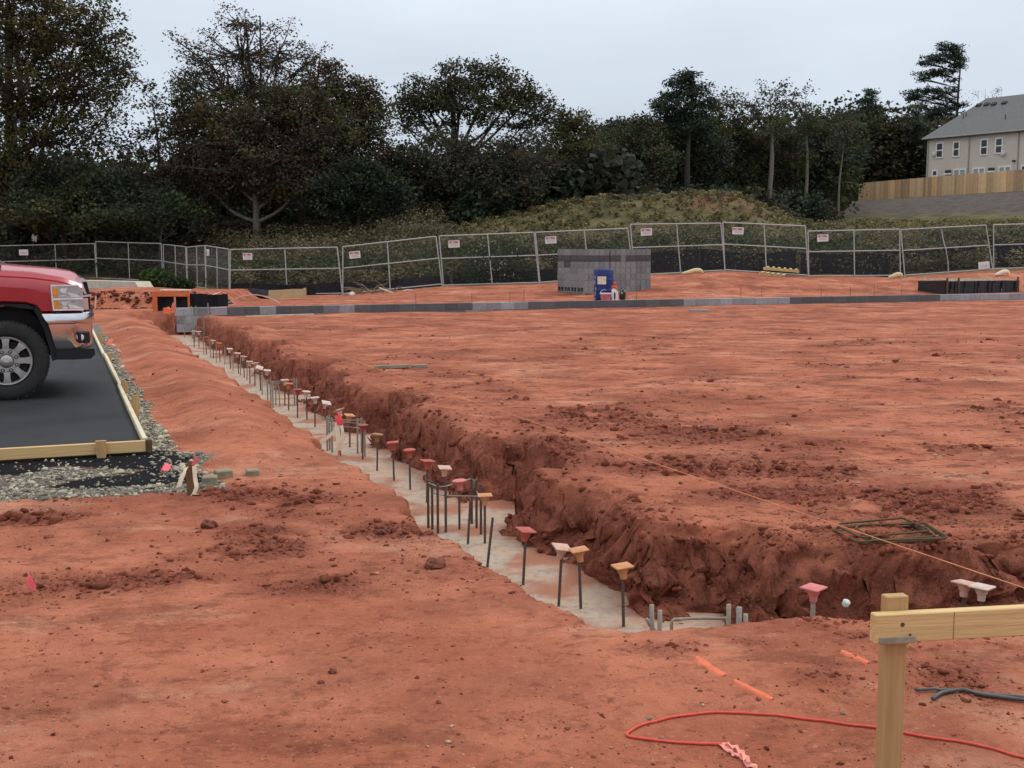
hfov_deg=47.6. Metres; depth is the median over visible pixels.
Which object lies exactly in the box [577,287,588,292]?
concrete block
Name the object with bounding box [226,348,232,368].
rebar dowel
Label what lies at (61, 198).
broadleaf tree
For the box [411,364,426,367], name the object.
plank scrap
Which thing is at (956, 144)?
window
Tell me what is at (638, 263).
concrete block
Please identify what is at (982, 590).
rebar dowel
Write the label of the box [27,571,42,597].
pin flag
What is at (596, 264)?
concrete block
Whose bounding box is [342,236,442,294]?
chain link fence
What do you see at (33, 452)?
form board
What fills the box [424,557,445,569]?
dirt clod
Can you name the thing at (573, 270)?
concrete block
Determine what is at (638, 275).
concrete block
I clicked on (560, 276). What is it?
concrete block
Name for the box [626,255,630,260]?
concrete block
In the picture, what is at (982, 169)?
window
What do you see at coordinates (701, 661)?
paint mark
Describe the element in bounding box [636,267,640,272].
concrete block
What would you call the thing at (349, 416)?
rebar dowel
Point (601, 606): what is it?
concrete footing
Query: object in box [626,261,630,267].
concrete block
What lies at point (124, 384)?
form stake
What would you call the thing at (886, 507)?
dirt clods
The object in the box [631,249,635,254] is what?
concrete block
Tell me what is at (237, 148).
broadleaf tree
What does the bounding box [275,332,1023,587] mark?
string line
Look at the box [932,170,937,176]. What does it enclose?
window
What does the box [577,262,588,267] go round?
concrete block
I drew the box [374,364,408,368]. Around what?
plank scrap
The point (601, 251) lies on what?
concrete block
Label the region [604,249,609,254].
concrete block
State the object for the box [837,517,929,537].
rebar stirrup
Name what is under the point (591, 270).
concrete block
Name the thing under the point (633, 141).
broadleaf tree
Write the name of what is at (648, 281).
concrete block
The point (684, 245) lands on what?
chain link fence
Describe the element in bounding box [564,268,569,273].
concrete block
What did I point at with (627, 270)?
concrete block
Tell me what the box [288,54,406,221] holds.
broadleaf tree
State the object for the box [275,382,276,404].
rebar dowel
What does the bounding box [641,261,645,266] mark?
concrete block
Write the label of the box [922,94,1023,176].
townhouse
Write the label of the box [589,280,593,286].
concrete block
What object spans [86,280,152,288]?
concrete kerb
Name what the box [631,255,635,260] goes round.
concrete block
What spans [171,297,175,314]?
flagged lath
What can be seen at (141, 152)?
broadleaf tree
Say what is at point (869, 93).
pine tree
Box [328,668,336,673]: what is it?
dirt clod
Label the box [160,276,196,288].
green bush
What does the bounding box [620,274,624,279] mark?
concrete block
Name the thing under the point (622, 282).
concrete block
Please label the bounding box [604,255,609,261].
concrete block
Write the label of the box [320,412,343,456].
survey stake
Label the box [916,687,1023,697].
rebar rod
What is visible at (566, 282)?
concrete block
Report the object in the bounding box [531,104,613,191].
broadleaf tree
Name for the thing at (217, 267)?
chain link fence
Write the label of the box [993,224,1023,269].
chain link fence
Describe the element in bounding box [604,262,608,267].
concrete block
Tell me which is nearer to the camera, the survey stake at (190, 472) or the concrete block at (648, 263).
the survey stake at (190, 472)
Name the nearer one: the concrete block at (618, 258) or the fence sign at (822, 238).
the concrete block at (618, 258)
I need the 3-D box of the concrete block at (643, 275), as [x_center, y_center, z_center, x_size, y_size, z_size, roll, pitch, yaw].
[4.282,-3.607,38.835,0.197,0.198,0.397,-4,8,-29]
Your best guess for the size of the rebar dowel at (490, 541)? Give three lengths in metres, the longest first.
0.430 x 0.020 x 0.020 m
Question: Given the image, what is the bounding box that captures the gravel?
[0,335,230,502]
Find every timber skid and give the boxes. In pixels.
[759,271,786,276]
[763,266,798,272]
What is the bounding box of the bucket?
[600,289,610,299]
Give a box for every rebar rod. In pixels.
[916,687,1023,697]
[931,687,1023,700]
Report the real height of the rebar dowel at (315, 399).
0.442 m
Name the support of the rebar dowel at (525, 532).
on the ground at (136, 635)
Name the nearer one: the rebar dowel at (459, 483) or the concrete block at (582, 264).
the rebar dowel at (459, 483)
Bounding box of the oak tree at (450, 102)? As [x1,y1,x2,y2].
[386,53,564,158]
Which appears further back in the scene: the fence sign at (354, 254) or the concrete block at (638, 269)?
the fence sign at (354, 254)
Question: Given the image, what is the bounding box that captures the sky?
[0,0,1023,173]
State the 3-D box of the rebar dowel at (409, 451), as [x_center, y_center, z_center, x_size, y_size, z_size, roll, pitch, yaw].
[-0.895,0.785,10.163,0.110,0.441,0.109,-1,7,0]
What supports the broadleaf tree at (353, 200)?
on the ground at (136, 635)
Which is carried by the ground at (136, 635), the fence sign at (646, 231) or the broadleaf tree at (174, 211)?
the broadleaf tree at (174, 211)
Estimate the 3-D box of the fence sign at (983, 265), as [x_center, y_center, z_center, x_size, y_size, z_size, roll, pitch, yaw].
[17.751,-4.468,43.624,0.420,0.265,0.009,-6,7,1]
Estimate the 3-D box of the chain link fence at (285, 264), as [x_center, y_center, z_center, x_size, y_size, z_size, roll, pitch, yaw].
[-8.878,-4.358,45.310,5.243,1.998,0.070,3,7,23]
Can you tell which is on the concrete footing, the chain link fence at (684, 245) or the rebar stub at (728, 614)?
the rebar stub at (728, 614)
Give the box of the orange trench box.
[152,289,227,310]
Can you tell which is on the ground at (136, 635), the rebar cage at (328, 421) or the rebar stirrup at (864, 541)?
the rebar cage at (328, 421)
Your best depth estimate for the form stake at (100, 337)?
19.50 m
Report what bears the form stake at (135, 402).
on the ground at (136, 635)
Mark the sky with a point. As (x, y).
(610, 58)
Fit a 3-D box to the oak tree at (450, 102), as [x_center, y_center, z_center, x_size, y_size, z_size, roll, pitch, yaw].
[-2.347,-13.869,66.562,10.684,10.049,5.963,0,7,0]
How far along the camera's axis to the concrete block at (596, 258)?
37.23 m
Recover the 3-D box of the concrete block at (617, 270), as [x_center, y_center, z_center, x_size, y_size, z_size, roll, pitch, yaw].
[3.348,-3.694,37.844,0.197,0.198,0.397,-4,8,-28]
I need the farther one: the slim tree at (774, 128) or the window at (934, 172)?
the window at (934, 172)
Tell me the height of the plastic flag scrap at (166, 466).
0.070 m
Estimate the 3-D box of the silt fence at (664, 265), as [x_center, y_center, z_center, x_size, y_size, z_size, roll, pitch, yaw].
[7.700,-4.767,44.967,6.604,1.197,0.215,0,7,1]
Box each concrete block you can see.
[557,249,563,254]
[557,274,563,279]
[557,286,563,291]
[558,255,563,260]
[558,261,567,267]
[558,267,563,273]
[558,280,563,285]
[564,249,569,254]
[564,255,569,261]
[564,261,569,267]
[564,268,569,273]
[564,274,569,279]
[564,280,569,285]
[564,286,569,291]
[570,249,576,254]
[570,255,576,261]
[570,262,576,267]
[570,268,576,273]
[570,274,576,279]
[570,280,576,286]
[570,286,576,292]
[577,249,588,254]
[577,255,588,261]
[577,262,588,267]
[577,268,588,273]
[577,274,587,280]
[577,280,588,286]
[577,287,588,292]
[588,274,593,280]
[588,287,593,292]
[589,249,593,254]
[589,255,593,261]
[589,262,593,267]
[589,268,593,273]
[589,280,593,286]
[594,249,598,254]
[594,255,598,261]
[594,262,598,267]
[599,249,603,254]
[599,255,603,261]
[599,262,603,267]
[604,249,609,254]
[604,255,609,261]
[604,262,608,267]
[609,262,614,267]
[610,249,614,254]
[610,255,615,261]
[615,249,620,254]
[615,262,620,267]
[615,268,620,273]
[615,274,619,279]
[616,255,620,261]
[620,255,625,261]
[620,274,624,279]
[620,280,625,285]
[621,249,625,254]
[621,262,625,267]
[625,268,630,273]
[625,274,630,279]
[625,280,630,285]
[625,286,630,291]
[626,249,630,254]
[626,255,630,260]
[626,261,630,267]
[629,261,635,267]
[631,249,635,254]
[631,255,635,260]
[631,268,635,273]
[631,274,635,279]
[631,280,635,285]
[636,249,640,254]
[636,255,640,260]
[636,261,640,266]
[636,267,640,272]
[636,273,640,278]
[636,279,640,284]
[641,249,645,254]
[641,255,645,260]
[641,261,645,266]
[641,267,645,272]
[641,273,645,278]
[641,279,645,284]
[646,249,650,254]
[646,255,650,260]
[646,261,650,266]
[646,267,650,272]
[646,273,650,278]
[646,279,650,284]
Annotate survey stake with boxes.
[176,456,198,495]
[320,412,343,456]
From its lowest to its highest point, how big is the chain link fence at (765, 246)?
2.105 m
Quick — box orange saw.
[611,282,617,289]
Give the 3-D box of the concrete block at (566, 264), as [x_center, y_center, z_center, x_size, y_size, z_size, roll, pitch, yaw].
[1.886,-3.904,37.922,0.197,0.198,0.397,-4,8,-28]
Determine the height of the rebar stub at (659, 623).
0.260 m
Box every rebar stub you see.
[649,604,654,629]
[657,610,661,630]
[726,604,730,624]
[736,606,741,623]
[743,613,747,621]
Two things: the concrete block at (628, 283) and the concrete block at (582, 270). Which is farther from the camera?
the concrete block at (628, 283)
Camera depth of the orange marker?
24.03 m
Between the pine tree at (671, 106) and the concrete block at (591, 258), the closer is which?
the concrete block at (591, 258)
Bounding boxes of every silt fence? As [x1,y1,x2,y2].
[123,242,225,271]
[231,274,449,294]
[453,267,558,283]
[651,246,795,273]
[801,246,889,276]
[884,239,1023,272]
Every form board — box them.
[0,439,151,460]
[92,330,146,440]
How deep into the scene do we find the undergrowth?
60.65 m
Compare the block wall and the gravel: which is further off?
the block wall
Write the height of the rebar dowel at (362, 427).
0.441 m
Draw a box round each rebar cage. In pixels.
[183,303,208,341]
[266,378,296,407]
[326,415,365,456]
[427,476,481,534]
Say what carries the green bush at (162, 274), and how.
on the ground at (136, 635)
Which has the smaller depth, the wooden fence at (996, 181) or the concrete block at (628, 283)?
the concrete block at (628, 283)
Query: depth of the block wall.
32.20 m
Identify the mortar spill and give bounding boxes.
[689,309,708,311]
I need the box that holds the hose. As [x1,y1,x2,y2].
[228,294,279,303]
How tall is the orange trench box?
0.618 m
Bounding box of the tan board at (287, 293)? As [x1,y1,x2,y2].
[268,288,306,298]
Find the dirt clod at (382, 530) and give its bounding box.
[376,525,391,534]
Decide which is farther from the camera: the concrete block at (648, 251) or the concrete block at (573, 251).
the concrete block at (648, 251)
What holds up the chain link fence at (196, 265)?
on the ground at (136, 635)
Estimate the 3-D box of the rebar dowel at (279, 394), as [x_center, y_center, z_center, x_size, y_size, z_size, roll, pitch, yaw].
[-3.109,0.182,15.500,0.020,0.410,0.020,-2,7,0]
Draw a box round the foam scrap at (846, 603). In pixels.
[842,599,850,606]
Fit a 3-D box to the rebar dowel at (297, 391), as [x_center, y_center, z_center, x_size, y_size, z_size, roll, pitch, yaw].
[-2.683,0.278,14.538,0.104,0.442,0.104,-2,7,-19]
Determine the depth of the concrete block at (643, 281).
38.70 m
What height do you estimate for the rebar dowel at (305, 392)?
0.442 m
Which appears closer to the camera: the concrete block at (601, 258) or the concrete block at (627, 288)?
the concrete block at (601, 258)
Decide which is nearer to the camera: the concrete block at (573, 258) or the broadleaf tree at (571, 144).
the concrete block at (573, 258)
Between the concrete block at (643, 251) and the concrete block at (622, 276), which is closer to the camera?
the concrete block at (622, 276)
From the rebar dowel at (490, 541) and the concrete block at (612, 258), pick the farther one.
the concrete block at (612, 258)
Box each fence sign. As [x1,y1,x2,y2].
[19,250,27,254]
[243,253,251,259]
[349,251,360,258]
[448,240,459,247]
[545,236,556,243]
[641,228,651,235]
[732,227,743,234]
[817,234,827,241]
[978,261,989,268]
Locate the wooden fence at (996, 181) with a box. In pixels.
[858,169,1023,200]
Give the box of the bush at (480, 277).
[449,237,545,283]
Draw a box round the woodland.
[0,90,957,241]
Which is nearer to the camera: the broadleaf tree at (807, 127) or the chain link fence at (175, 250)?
the chain link fence at (175, 250)
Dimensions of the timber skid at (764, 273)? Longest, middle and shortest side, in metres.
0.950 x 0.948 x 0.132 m
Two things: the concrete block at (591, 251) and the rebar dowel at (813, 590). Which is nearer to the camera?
the rebar dowel at (813, 590)
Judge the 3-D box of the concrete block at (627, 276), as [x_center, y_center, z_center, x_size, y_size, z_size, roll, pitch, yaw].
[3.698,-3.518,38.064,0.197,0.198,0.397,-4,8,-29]
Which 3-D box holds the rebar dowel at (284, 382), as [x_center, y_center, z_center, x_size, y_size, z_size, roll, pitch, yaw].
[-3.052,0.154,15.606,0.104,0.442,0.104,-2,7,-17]
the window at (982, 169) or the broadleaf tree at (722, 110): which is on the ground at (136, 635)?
the broadleaf tree at (722, 110)
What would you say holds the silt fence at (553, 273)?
on the ground at (136, 635)
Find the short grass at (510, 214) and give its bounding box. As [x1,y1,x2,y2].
[418,189,1023,240]
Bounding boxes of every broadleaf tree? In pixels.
[0,0,147,239]
[0,141,164,269]
[90,72,216,232]
[94,177,218,268]
[141,72,373,246]
[162,1,333,216]
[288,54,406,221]
[291,146,424,240]
[372,121,574,211]
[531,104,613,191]
[583,114,653,141]
[585,109,684,192]
[645,124,709,194]
[657,119,739,195]
[693,86,753,191]
[702,114,784,195]
[740,118,829,198]
[741,77,801,191]
[779,79,830,207]
[781,118,865,206]
[798,108,880,218]
[856,112,935,189]
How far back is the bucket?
33.41 m
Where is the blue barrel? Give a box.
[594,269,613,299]
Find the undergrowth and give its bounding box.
[0,177,842,266]
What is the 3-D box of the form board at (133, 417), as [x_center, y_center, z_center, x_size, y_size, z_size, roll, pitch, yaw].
[-5.395,-0.270,15.491,0.056,0.089,13.750,-3,7,-21]
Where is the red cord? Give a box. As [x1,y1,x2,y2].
[625,711,1023,767]
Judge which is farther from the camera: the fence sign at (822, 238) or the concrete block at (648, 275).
the fence sign at (822, 238)
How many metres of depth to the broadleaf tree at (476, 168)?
61.77 m
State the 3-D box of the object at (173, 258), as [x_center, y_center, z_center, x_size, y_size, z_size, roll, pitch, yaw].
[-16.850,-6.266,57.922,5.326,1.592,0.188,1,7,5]
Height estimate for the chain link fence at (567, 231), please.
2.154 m
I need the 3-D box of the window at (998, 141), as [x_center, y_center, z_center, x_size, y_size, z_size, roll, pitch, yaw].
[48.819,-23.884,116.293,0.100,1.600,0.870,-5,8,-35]
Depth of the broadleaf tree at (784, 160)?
85.70 m
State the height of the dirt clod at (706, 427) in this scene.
0.082 m
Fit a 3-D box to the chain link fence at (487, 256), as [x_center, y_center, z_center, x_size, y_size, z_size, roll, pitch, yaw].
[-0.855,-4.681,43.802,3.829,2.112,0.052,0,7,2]
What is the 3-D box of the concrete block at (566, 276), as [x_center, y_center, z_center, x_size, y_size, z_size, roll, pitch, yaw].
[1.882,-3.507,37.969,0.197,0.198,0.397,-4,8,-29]
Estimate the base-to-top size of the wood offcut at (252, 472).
0.068 m
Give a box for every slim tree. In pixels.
[760,114,795,200]
[819,113,863,220]
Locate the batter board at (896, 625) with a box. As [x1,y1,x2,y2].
[870,593,1023,767]
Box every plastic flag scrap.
[104,339,112,346]
[160,463,171,471]
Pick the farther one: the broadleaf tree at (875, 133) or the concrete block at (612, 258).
the broadleaf tree at (875, 133)
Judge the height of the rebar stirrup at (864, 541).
0.022 m
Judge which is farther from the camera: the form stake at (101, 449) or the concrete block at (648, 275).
the concrete block at (648, 275)
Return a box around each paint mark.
[695,656,726,675]
[733,679,772,699]
[840,650,869,663]
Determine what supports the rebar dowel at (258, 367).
on the ground at (136, 635)
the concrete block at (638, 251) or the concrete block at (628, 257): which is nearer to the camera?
the concrete block at (628, 257)
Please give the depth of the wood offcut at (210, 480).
8.12 m
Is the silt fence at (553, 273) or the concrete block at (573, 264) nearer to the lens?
the concrete block at (573, 264)
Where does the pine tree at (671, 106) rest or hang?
on the ground at (136, 635)
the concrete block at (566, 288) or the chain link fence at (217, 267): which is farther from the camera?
the chain link fence at (217, 267)
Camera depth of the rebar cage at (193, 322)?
27.64 m
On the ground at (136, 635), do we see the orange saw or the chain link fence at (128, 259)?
the chain link fence at (128, 259)
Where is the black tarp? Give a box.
[247,288,268,295]
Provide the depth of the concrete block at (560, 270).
38.26 m
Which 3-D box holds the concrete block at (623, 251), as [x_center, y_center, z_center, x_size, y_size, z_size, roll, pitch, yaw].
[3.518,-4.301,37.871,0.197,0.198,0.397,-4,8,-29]
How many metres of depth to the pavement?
10.89 m
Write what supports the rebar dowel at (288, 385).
on the ground at (136, 635)
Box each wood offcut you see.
[202,475,217,485]
[214,468,232,479]
[245,468,259,475]
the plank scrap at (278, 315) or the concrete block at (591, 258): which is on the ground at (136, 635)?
the plank scrap at (278, 315)
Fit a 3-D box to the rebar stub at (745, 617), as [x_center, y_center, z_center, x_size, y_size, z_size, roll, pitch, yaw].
[1.219,1.324,6.040,0.037,0.261,0.025,0,7,0]
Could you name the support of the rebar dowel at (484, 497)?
on the ground at (136, 635)
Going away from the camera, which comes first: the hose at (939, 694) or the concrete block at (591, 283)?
the hose at (939, 694)
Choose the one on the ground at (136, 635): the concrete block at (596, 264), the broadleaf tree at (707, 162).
the broadleaf tree at (707, 162)
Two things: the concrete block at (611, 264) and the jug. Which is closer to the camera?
the jug
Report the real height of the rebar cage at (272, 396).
0.450 m
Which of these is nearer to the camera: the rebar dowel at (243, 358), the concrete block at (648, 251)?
the rebar dowel at (243, 358)
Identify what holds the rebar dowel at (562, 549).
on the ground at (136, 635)
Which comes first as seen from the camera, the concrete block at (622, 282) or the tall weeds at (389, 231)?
the concrete block at (622, 282)
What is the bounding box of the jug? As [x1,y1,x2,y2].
[611,288,617,299]
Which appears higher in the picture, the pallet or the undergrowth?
the undergrowth
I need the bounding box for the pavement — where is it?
[0,334,141,461]
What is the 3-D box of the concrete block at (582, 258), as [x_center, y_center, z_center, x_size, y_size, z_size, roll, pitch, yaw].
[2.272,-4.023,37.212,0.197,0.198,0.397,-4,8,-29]
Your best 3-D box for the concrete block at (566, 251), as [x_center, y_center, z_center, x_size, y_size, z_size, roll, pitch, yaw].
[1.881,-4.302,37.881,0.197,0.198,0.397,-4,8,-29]
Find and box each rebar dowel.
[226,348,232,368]
[234,352,240,373]
[240,356,246,376]
[246,361,252,383]
[251,362,258,385]
[256,365,262,390]
[261,372,262,394]
[263,369,270,378]
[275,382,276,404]
[278,382,279,406]
[281,379,288,405]
[285,383,292,409]
[293,388,301,417]
[302,390,310,419]
[310,396,319,426]
[321,400,330,415]
[333,408,343,415]
[344,413,355,446]
[357,424,367,459]
[372,433,382,470]
[387,441,398,480]
[403,448,414,489]
[420,459,435,502]
[437,465,451,485]
[452,479,466,528]
[467,500,471,543]
[477,493,492,543]
[486,517,493,567]
[515,527,536,584]
[551,542,569,605]
[569,545,588,608]
[610,562,633,626]
[799,583,827,616]
[951,579,975,606]
[968,582,995,605]
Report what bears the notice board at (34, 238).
on the ground at (136, 635)
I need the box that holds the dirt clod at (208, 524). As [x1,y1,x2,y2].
[200,519,217,528]
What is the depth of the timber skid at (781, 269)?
42.81 m
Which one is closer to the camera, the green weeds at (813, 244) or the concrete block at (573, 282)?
the concrete block at (573, 282)
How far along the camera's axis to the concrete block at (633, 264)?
37.96 m
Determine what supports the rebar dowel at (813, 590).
on the ground at (136, 635)
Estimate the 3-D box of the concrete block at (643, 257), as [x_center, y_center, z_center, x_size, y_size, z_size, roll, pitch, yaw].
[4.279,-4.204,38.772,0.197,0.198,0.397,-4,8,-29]
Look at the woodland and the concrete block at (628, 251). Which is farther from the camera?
the woodland
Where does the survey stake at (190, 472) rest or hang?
on the ground at (136, 635)
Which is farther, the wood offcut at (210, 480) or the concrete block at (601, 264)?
the concrete block at (601, 264)
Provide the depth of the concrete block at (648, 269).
38.74 m
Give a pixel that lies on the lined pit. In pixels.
(958, 285)
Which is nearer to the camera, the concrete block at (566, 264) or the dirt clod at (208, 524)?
the dirt clod at (208, 524)
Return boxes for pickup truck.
[0,260,94,400]
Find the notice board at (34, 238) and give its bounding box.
[31,234,37,246]
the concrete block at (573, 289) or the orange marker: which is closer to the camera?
the orange marker
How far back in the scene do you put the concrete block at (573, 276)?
37.57 m
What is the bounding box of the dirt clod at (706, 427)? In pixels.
[697,424,718,431]
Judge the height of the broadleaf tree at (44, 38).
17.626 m
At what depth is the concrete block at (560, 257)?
38.19 m
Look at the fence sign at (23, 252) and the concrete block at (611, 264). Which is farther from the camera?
the fence sign at (23, 252)
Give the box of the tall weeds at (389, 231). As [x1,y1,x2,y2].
[1,188,1023,287]
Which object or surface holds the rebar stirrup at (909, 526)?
on the rebar stirrup at (880, 542)
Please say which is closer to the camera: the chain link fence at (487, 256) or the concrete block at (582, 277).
the concrete block at (582, 277)
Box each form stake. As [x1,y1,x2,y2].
[95,440,106,457]
[98,333,101,342]
[121,381,127,393]
[131,395,138,416]
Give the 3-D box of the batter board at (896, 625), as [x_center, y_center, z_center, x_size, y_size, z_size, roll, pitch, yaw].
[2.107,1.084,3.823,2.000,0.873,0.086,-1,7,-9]
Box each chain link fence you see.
[0,243,96,277]
[95,241,162,280]
[163,244,186,277]
[186,245,205,288]
[205,245,229,288]
[229,247,341,293]
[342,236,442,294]
[439,232,539,285]
[535,228,630,283]
[630,223,725,274]
[722,222,808,276]
[807,229,900,276]
[900,225,992,276]
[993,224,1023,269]
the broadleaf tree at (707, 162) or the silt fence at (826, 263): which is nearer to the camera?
the silt fence at (826, 263)
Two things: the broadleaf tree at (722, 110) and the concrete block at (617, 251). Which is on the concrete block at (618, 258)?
the concrete block at (617, 251)
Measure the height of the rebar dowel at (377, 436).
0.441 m
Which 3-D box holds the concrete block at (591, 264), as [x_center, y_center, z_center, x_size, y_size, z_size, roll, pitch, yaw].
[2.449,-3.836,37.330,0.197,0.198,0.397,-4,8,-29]
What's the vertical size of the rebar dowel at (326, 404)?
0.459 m
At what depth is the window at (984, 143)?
117.60 m
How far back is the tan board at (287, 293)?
40.45 m
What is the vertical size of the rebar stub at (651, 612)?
0.261 m
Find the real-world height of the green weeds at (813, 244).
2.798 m
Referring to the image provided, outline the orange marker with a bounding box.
[163,307,170,313]
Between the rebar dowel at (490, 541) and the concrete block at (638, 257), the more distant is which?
the concrete block at (638, 257)
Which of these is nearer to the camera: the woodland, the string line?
the string line
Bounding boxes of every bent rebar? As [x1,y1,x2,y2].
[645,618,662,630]
[670,617,725,629]
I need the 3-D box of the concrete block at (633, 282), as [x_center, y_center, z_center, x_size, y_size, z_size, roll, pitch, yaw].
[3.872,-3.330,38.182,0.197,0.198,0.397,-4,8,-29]
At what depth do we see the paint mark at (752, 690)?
4.34 m
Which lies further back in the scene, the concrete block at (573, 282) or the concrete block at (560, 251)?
the concrete block at (560, 251)
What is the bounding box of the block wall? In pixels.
[176,293,1023,332]
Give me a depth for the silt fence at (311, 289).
44.79 m
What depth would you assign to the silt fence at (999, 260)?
45.93 m
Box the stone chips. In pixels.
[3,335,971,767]
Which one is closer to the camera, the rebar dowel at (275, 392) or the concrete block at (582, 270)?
the rebar dowel at (275, 392)
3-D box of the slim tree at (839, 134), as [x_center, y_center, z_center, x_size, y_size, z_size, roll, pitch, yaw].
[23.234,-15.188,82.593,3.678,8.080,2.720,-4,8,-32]
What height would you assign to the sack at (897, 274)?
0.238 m
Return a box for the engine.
[619,288,625,299]
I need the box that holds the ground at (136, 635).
[0,191,1023,767]
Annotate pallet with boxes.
[564,292,593,294]
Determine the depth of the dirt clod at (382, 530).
6.73 m
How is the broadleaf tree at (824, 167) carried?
on the ground at (136, 635)
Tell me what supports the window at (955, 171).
in the townhouse
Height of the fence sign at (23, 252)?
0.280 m
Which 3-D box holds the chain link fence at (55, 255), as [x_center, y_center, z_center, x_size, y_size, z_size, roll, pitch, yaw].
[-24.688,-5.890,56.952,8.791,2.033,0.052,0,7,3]
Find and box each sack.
[682,268,702,274]
[888,272,902,277]
[995,269,1009,275]
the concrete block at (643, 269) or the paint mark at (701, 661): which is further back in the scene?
the concrete block at (643, 269)
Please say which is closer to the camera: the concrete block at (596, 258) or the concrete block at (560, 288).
the concrete block at (596, 258)
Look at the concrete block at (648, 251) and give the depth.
38.67 m
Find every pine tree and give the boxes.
[645,67,728,192]
[844,88,893,122]
[896,40,971,127]
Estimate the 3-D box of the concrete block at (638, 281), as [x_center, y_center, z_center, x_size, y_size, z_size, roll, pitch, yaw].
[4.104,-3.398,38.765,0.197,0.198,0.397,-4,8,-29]
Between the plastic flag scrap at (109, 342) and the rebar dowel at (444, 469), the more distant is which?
the plastic flag scrap at (109, 342)
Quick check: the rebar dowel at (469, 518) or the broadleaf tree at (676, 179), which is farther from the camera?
the broadleaf tree at (676, 179)
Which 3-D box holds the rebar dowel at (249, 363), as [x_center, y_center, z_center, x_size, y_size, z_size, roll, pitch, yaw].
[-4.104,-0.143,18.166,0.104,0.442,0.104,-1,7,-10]
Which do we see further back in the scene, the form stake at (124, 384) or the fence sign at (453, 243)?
the fence sign at (453, 243)
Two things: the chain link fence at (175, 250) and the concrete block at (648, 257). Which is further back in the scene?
the chain link fence at (175, 250)
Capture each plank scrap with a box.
[245,314,313,316]
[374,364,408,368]
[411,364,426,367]
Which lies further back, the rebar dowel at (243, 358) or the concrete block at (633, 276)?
the concrete block at (633, 276)
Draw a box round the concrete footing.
[169,335,725,632]
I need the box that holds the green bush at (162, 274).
[137,267,174,286]
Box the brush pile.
[342,281,402,295]
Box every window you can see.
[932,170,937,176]
[935,142,943,158]
[952,141,959,156]
[953,168,965,174]
[972,167,985,172]
[980,138,988,155]
[994,137,1003,153]
[998,166,1011,170]
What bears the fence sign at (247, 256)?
attached to the chain link fence at (285, 264)
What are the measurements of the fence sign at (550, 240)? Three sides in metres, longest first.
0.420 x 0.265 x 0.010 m
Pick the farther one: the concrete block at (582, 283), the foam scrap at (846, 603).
the concrete block at (582, 283)
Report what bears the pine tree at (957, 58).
on the ground at (136, 635)
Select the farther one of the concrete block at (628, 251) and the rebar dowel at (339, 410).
the concrete block at (628, 251)
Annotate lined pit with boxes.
[918,277,1019,293]
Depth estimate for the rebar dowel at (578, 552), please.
6.78 m
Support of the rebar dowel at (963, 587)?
on the ground at (136, 635)
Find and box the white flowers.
[475,241,513,279]
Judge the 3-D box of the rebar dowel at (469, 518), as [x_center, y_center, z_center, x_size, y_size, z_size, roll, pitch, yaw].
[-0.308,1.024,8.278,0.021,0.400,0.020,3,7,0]
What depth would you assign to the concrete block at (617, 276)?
37.69 m
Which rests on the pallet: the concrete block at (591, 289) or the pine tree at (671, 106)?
the concrete block at (591, 289)
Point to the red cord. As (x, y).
(742, 755)
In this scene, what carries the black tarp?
on the ground at (136, 635)
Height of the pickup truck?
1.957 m
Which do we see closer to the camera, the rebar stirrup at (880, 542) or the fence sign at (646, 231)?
the rebar stirrup at (880, 542)
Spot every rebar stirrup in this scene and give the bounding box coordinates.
[834,522,934,542]
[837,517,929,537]
[855,522,947,541]
[859,527,936,544]
[863,525,943,539]
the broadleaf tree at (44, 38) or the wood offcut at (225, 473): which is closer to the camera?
the wood offcut at (225, 473)
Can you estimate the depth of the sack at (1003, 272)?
42.56 m
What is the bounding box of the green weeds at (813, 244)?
[0,230,1023,288]
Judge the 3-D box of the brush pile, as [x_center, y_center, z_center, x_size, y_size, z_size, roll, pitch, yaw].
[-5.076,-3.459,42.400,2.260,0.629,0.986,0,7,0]
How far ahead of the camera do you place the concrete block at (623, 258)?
37.72 m
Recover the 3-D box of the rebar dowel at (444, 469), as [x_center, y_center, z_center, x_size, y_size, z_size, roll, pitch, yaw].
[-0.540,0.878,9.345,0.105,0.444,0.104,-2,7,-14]
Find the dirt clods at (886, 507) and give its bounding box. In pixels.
[0,289,1023,767]
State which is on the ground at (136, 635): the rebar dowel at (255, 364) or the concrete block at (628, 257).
the rebar dowel at (255, 364)
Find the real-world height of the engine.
0.360 m
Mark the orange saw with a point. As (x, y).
(614, 286)
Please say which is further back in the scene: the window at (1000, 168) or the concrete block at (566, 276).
the window at (1000, 168)

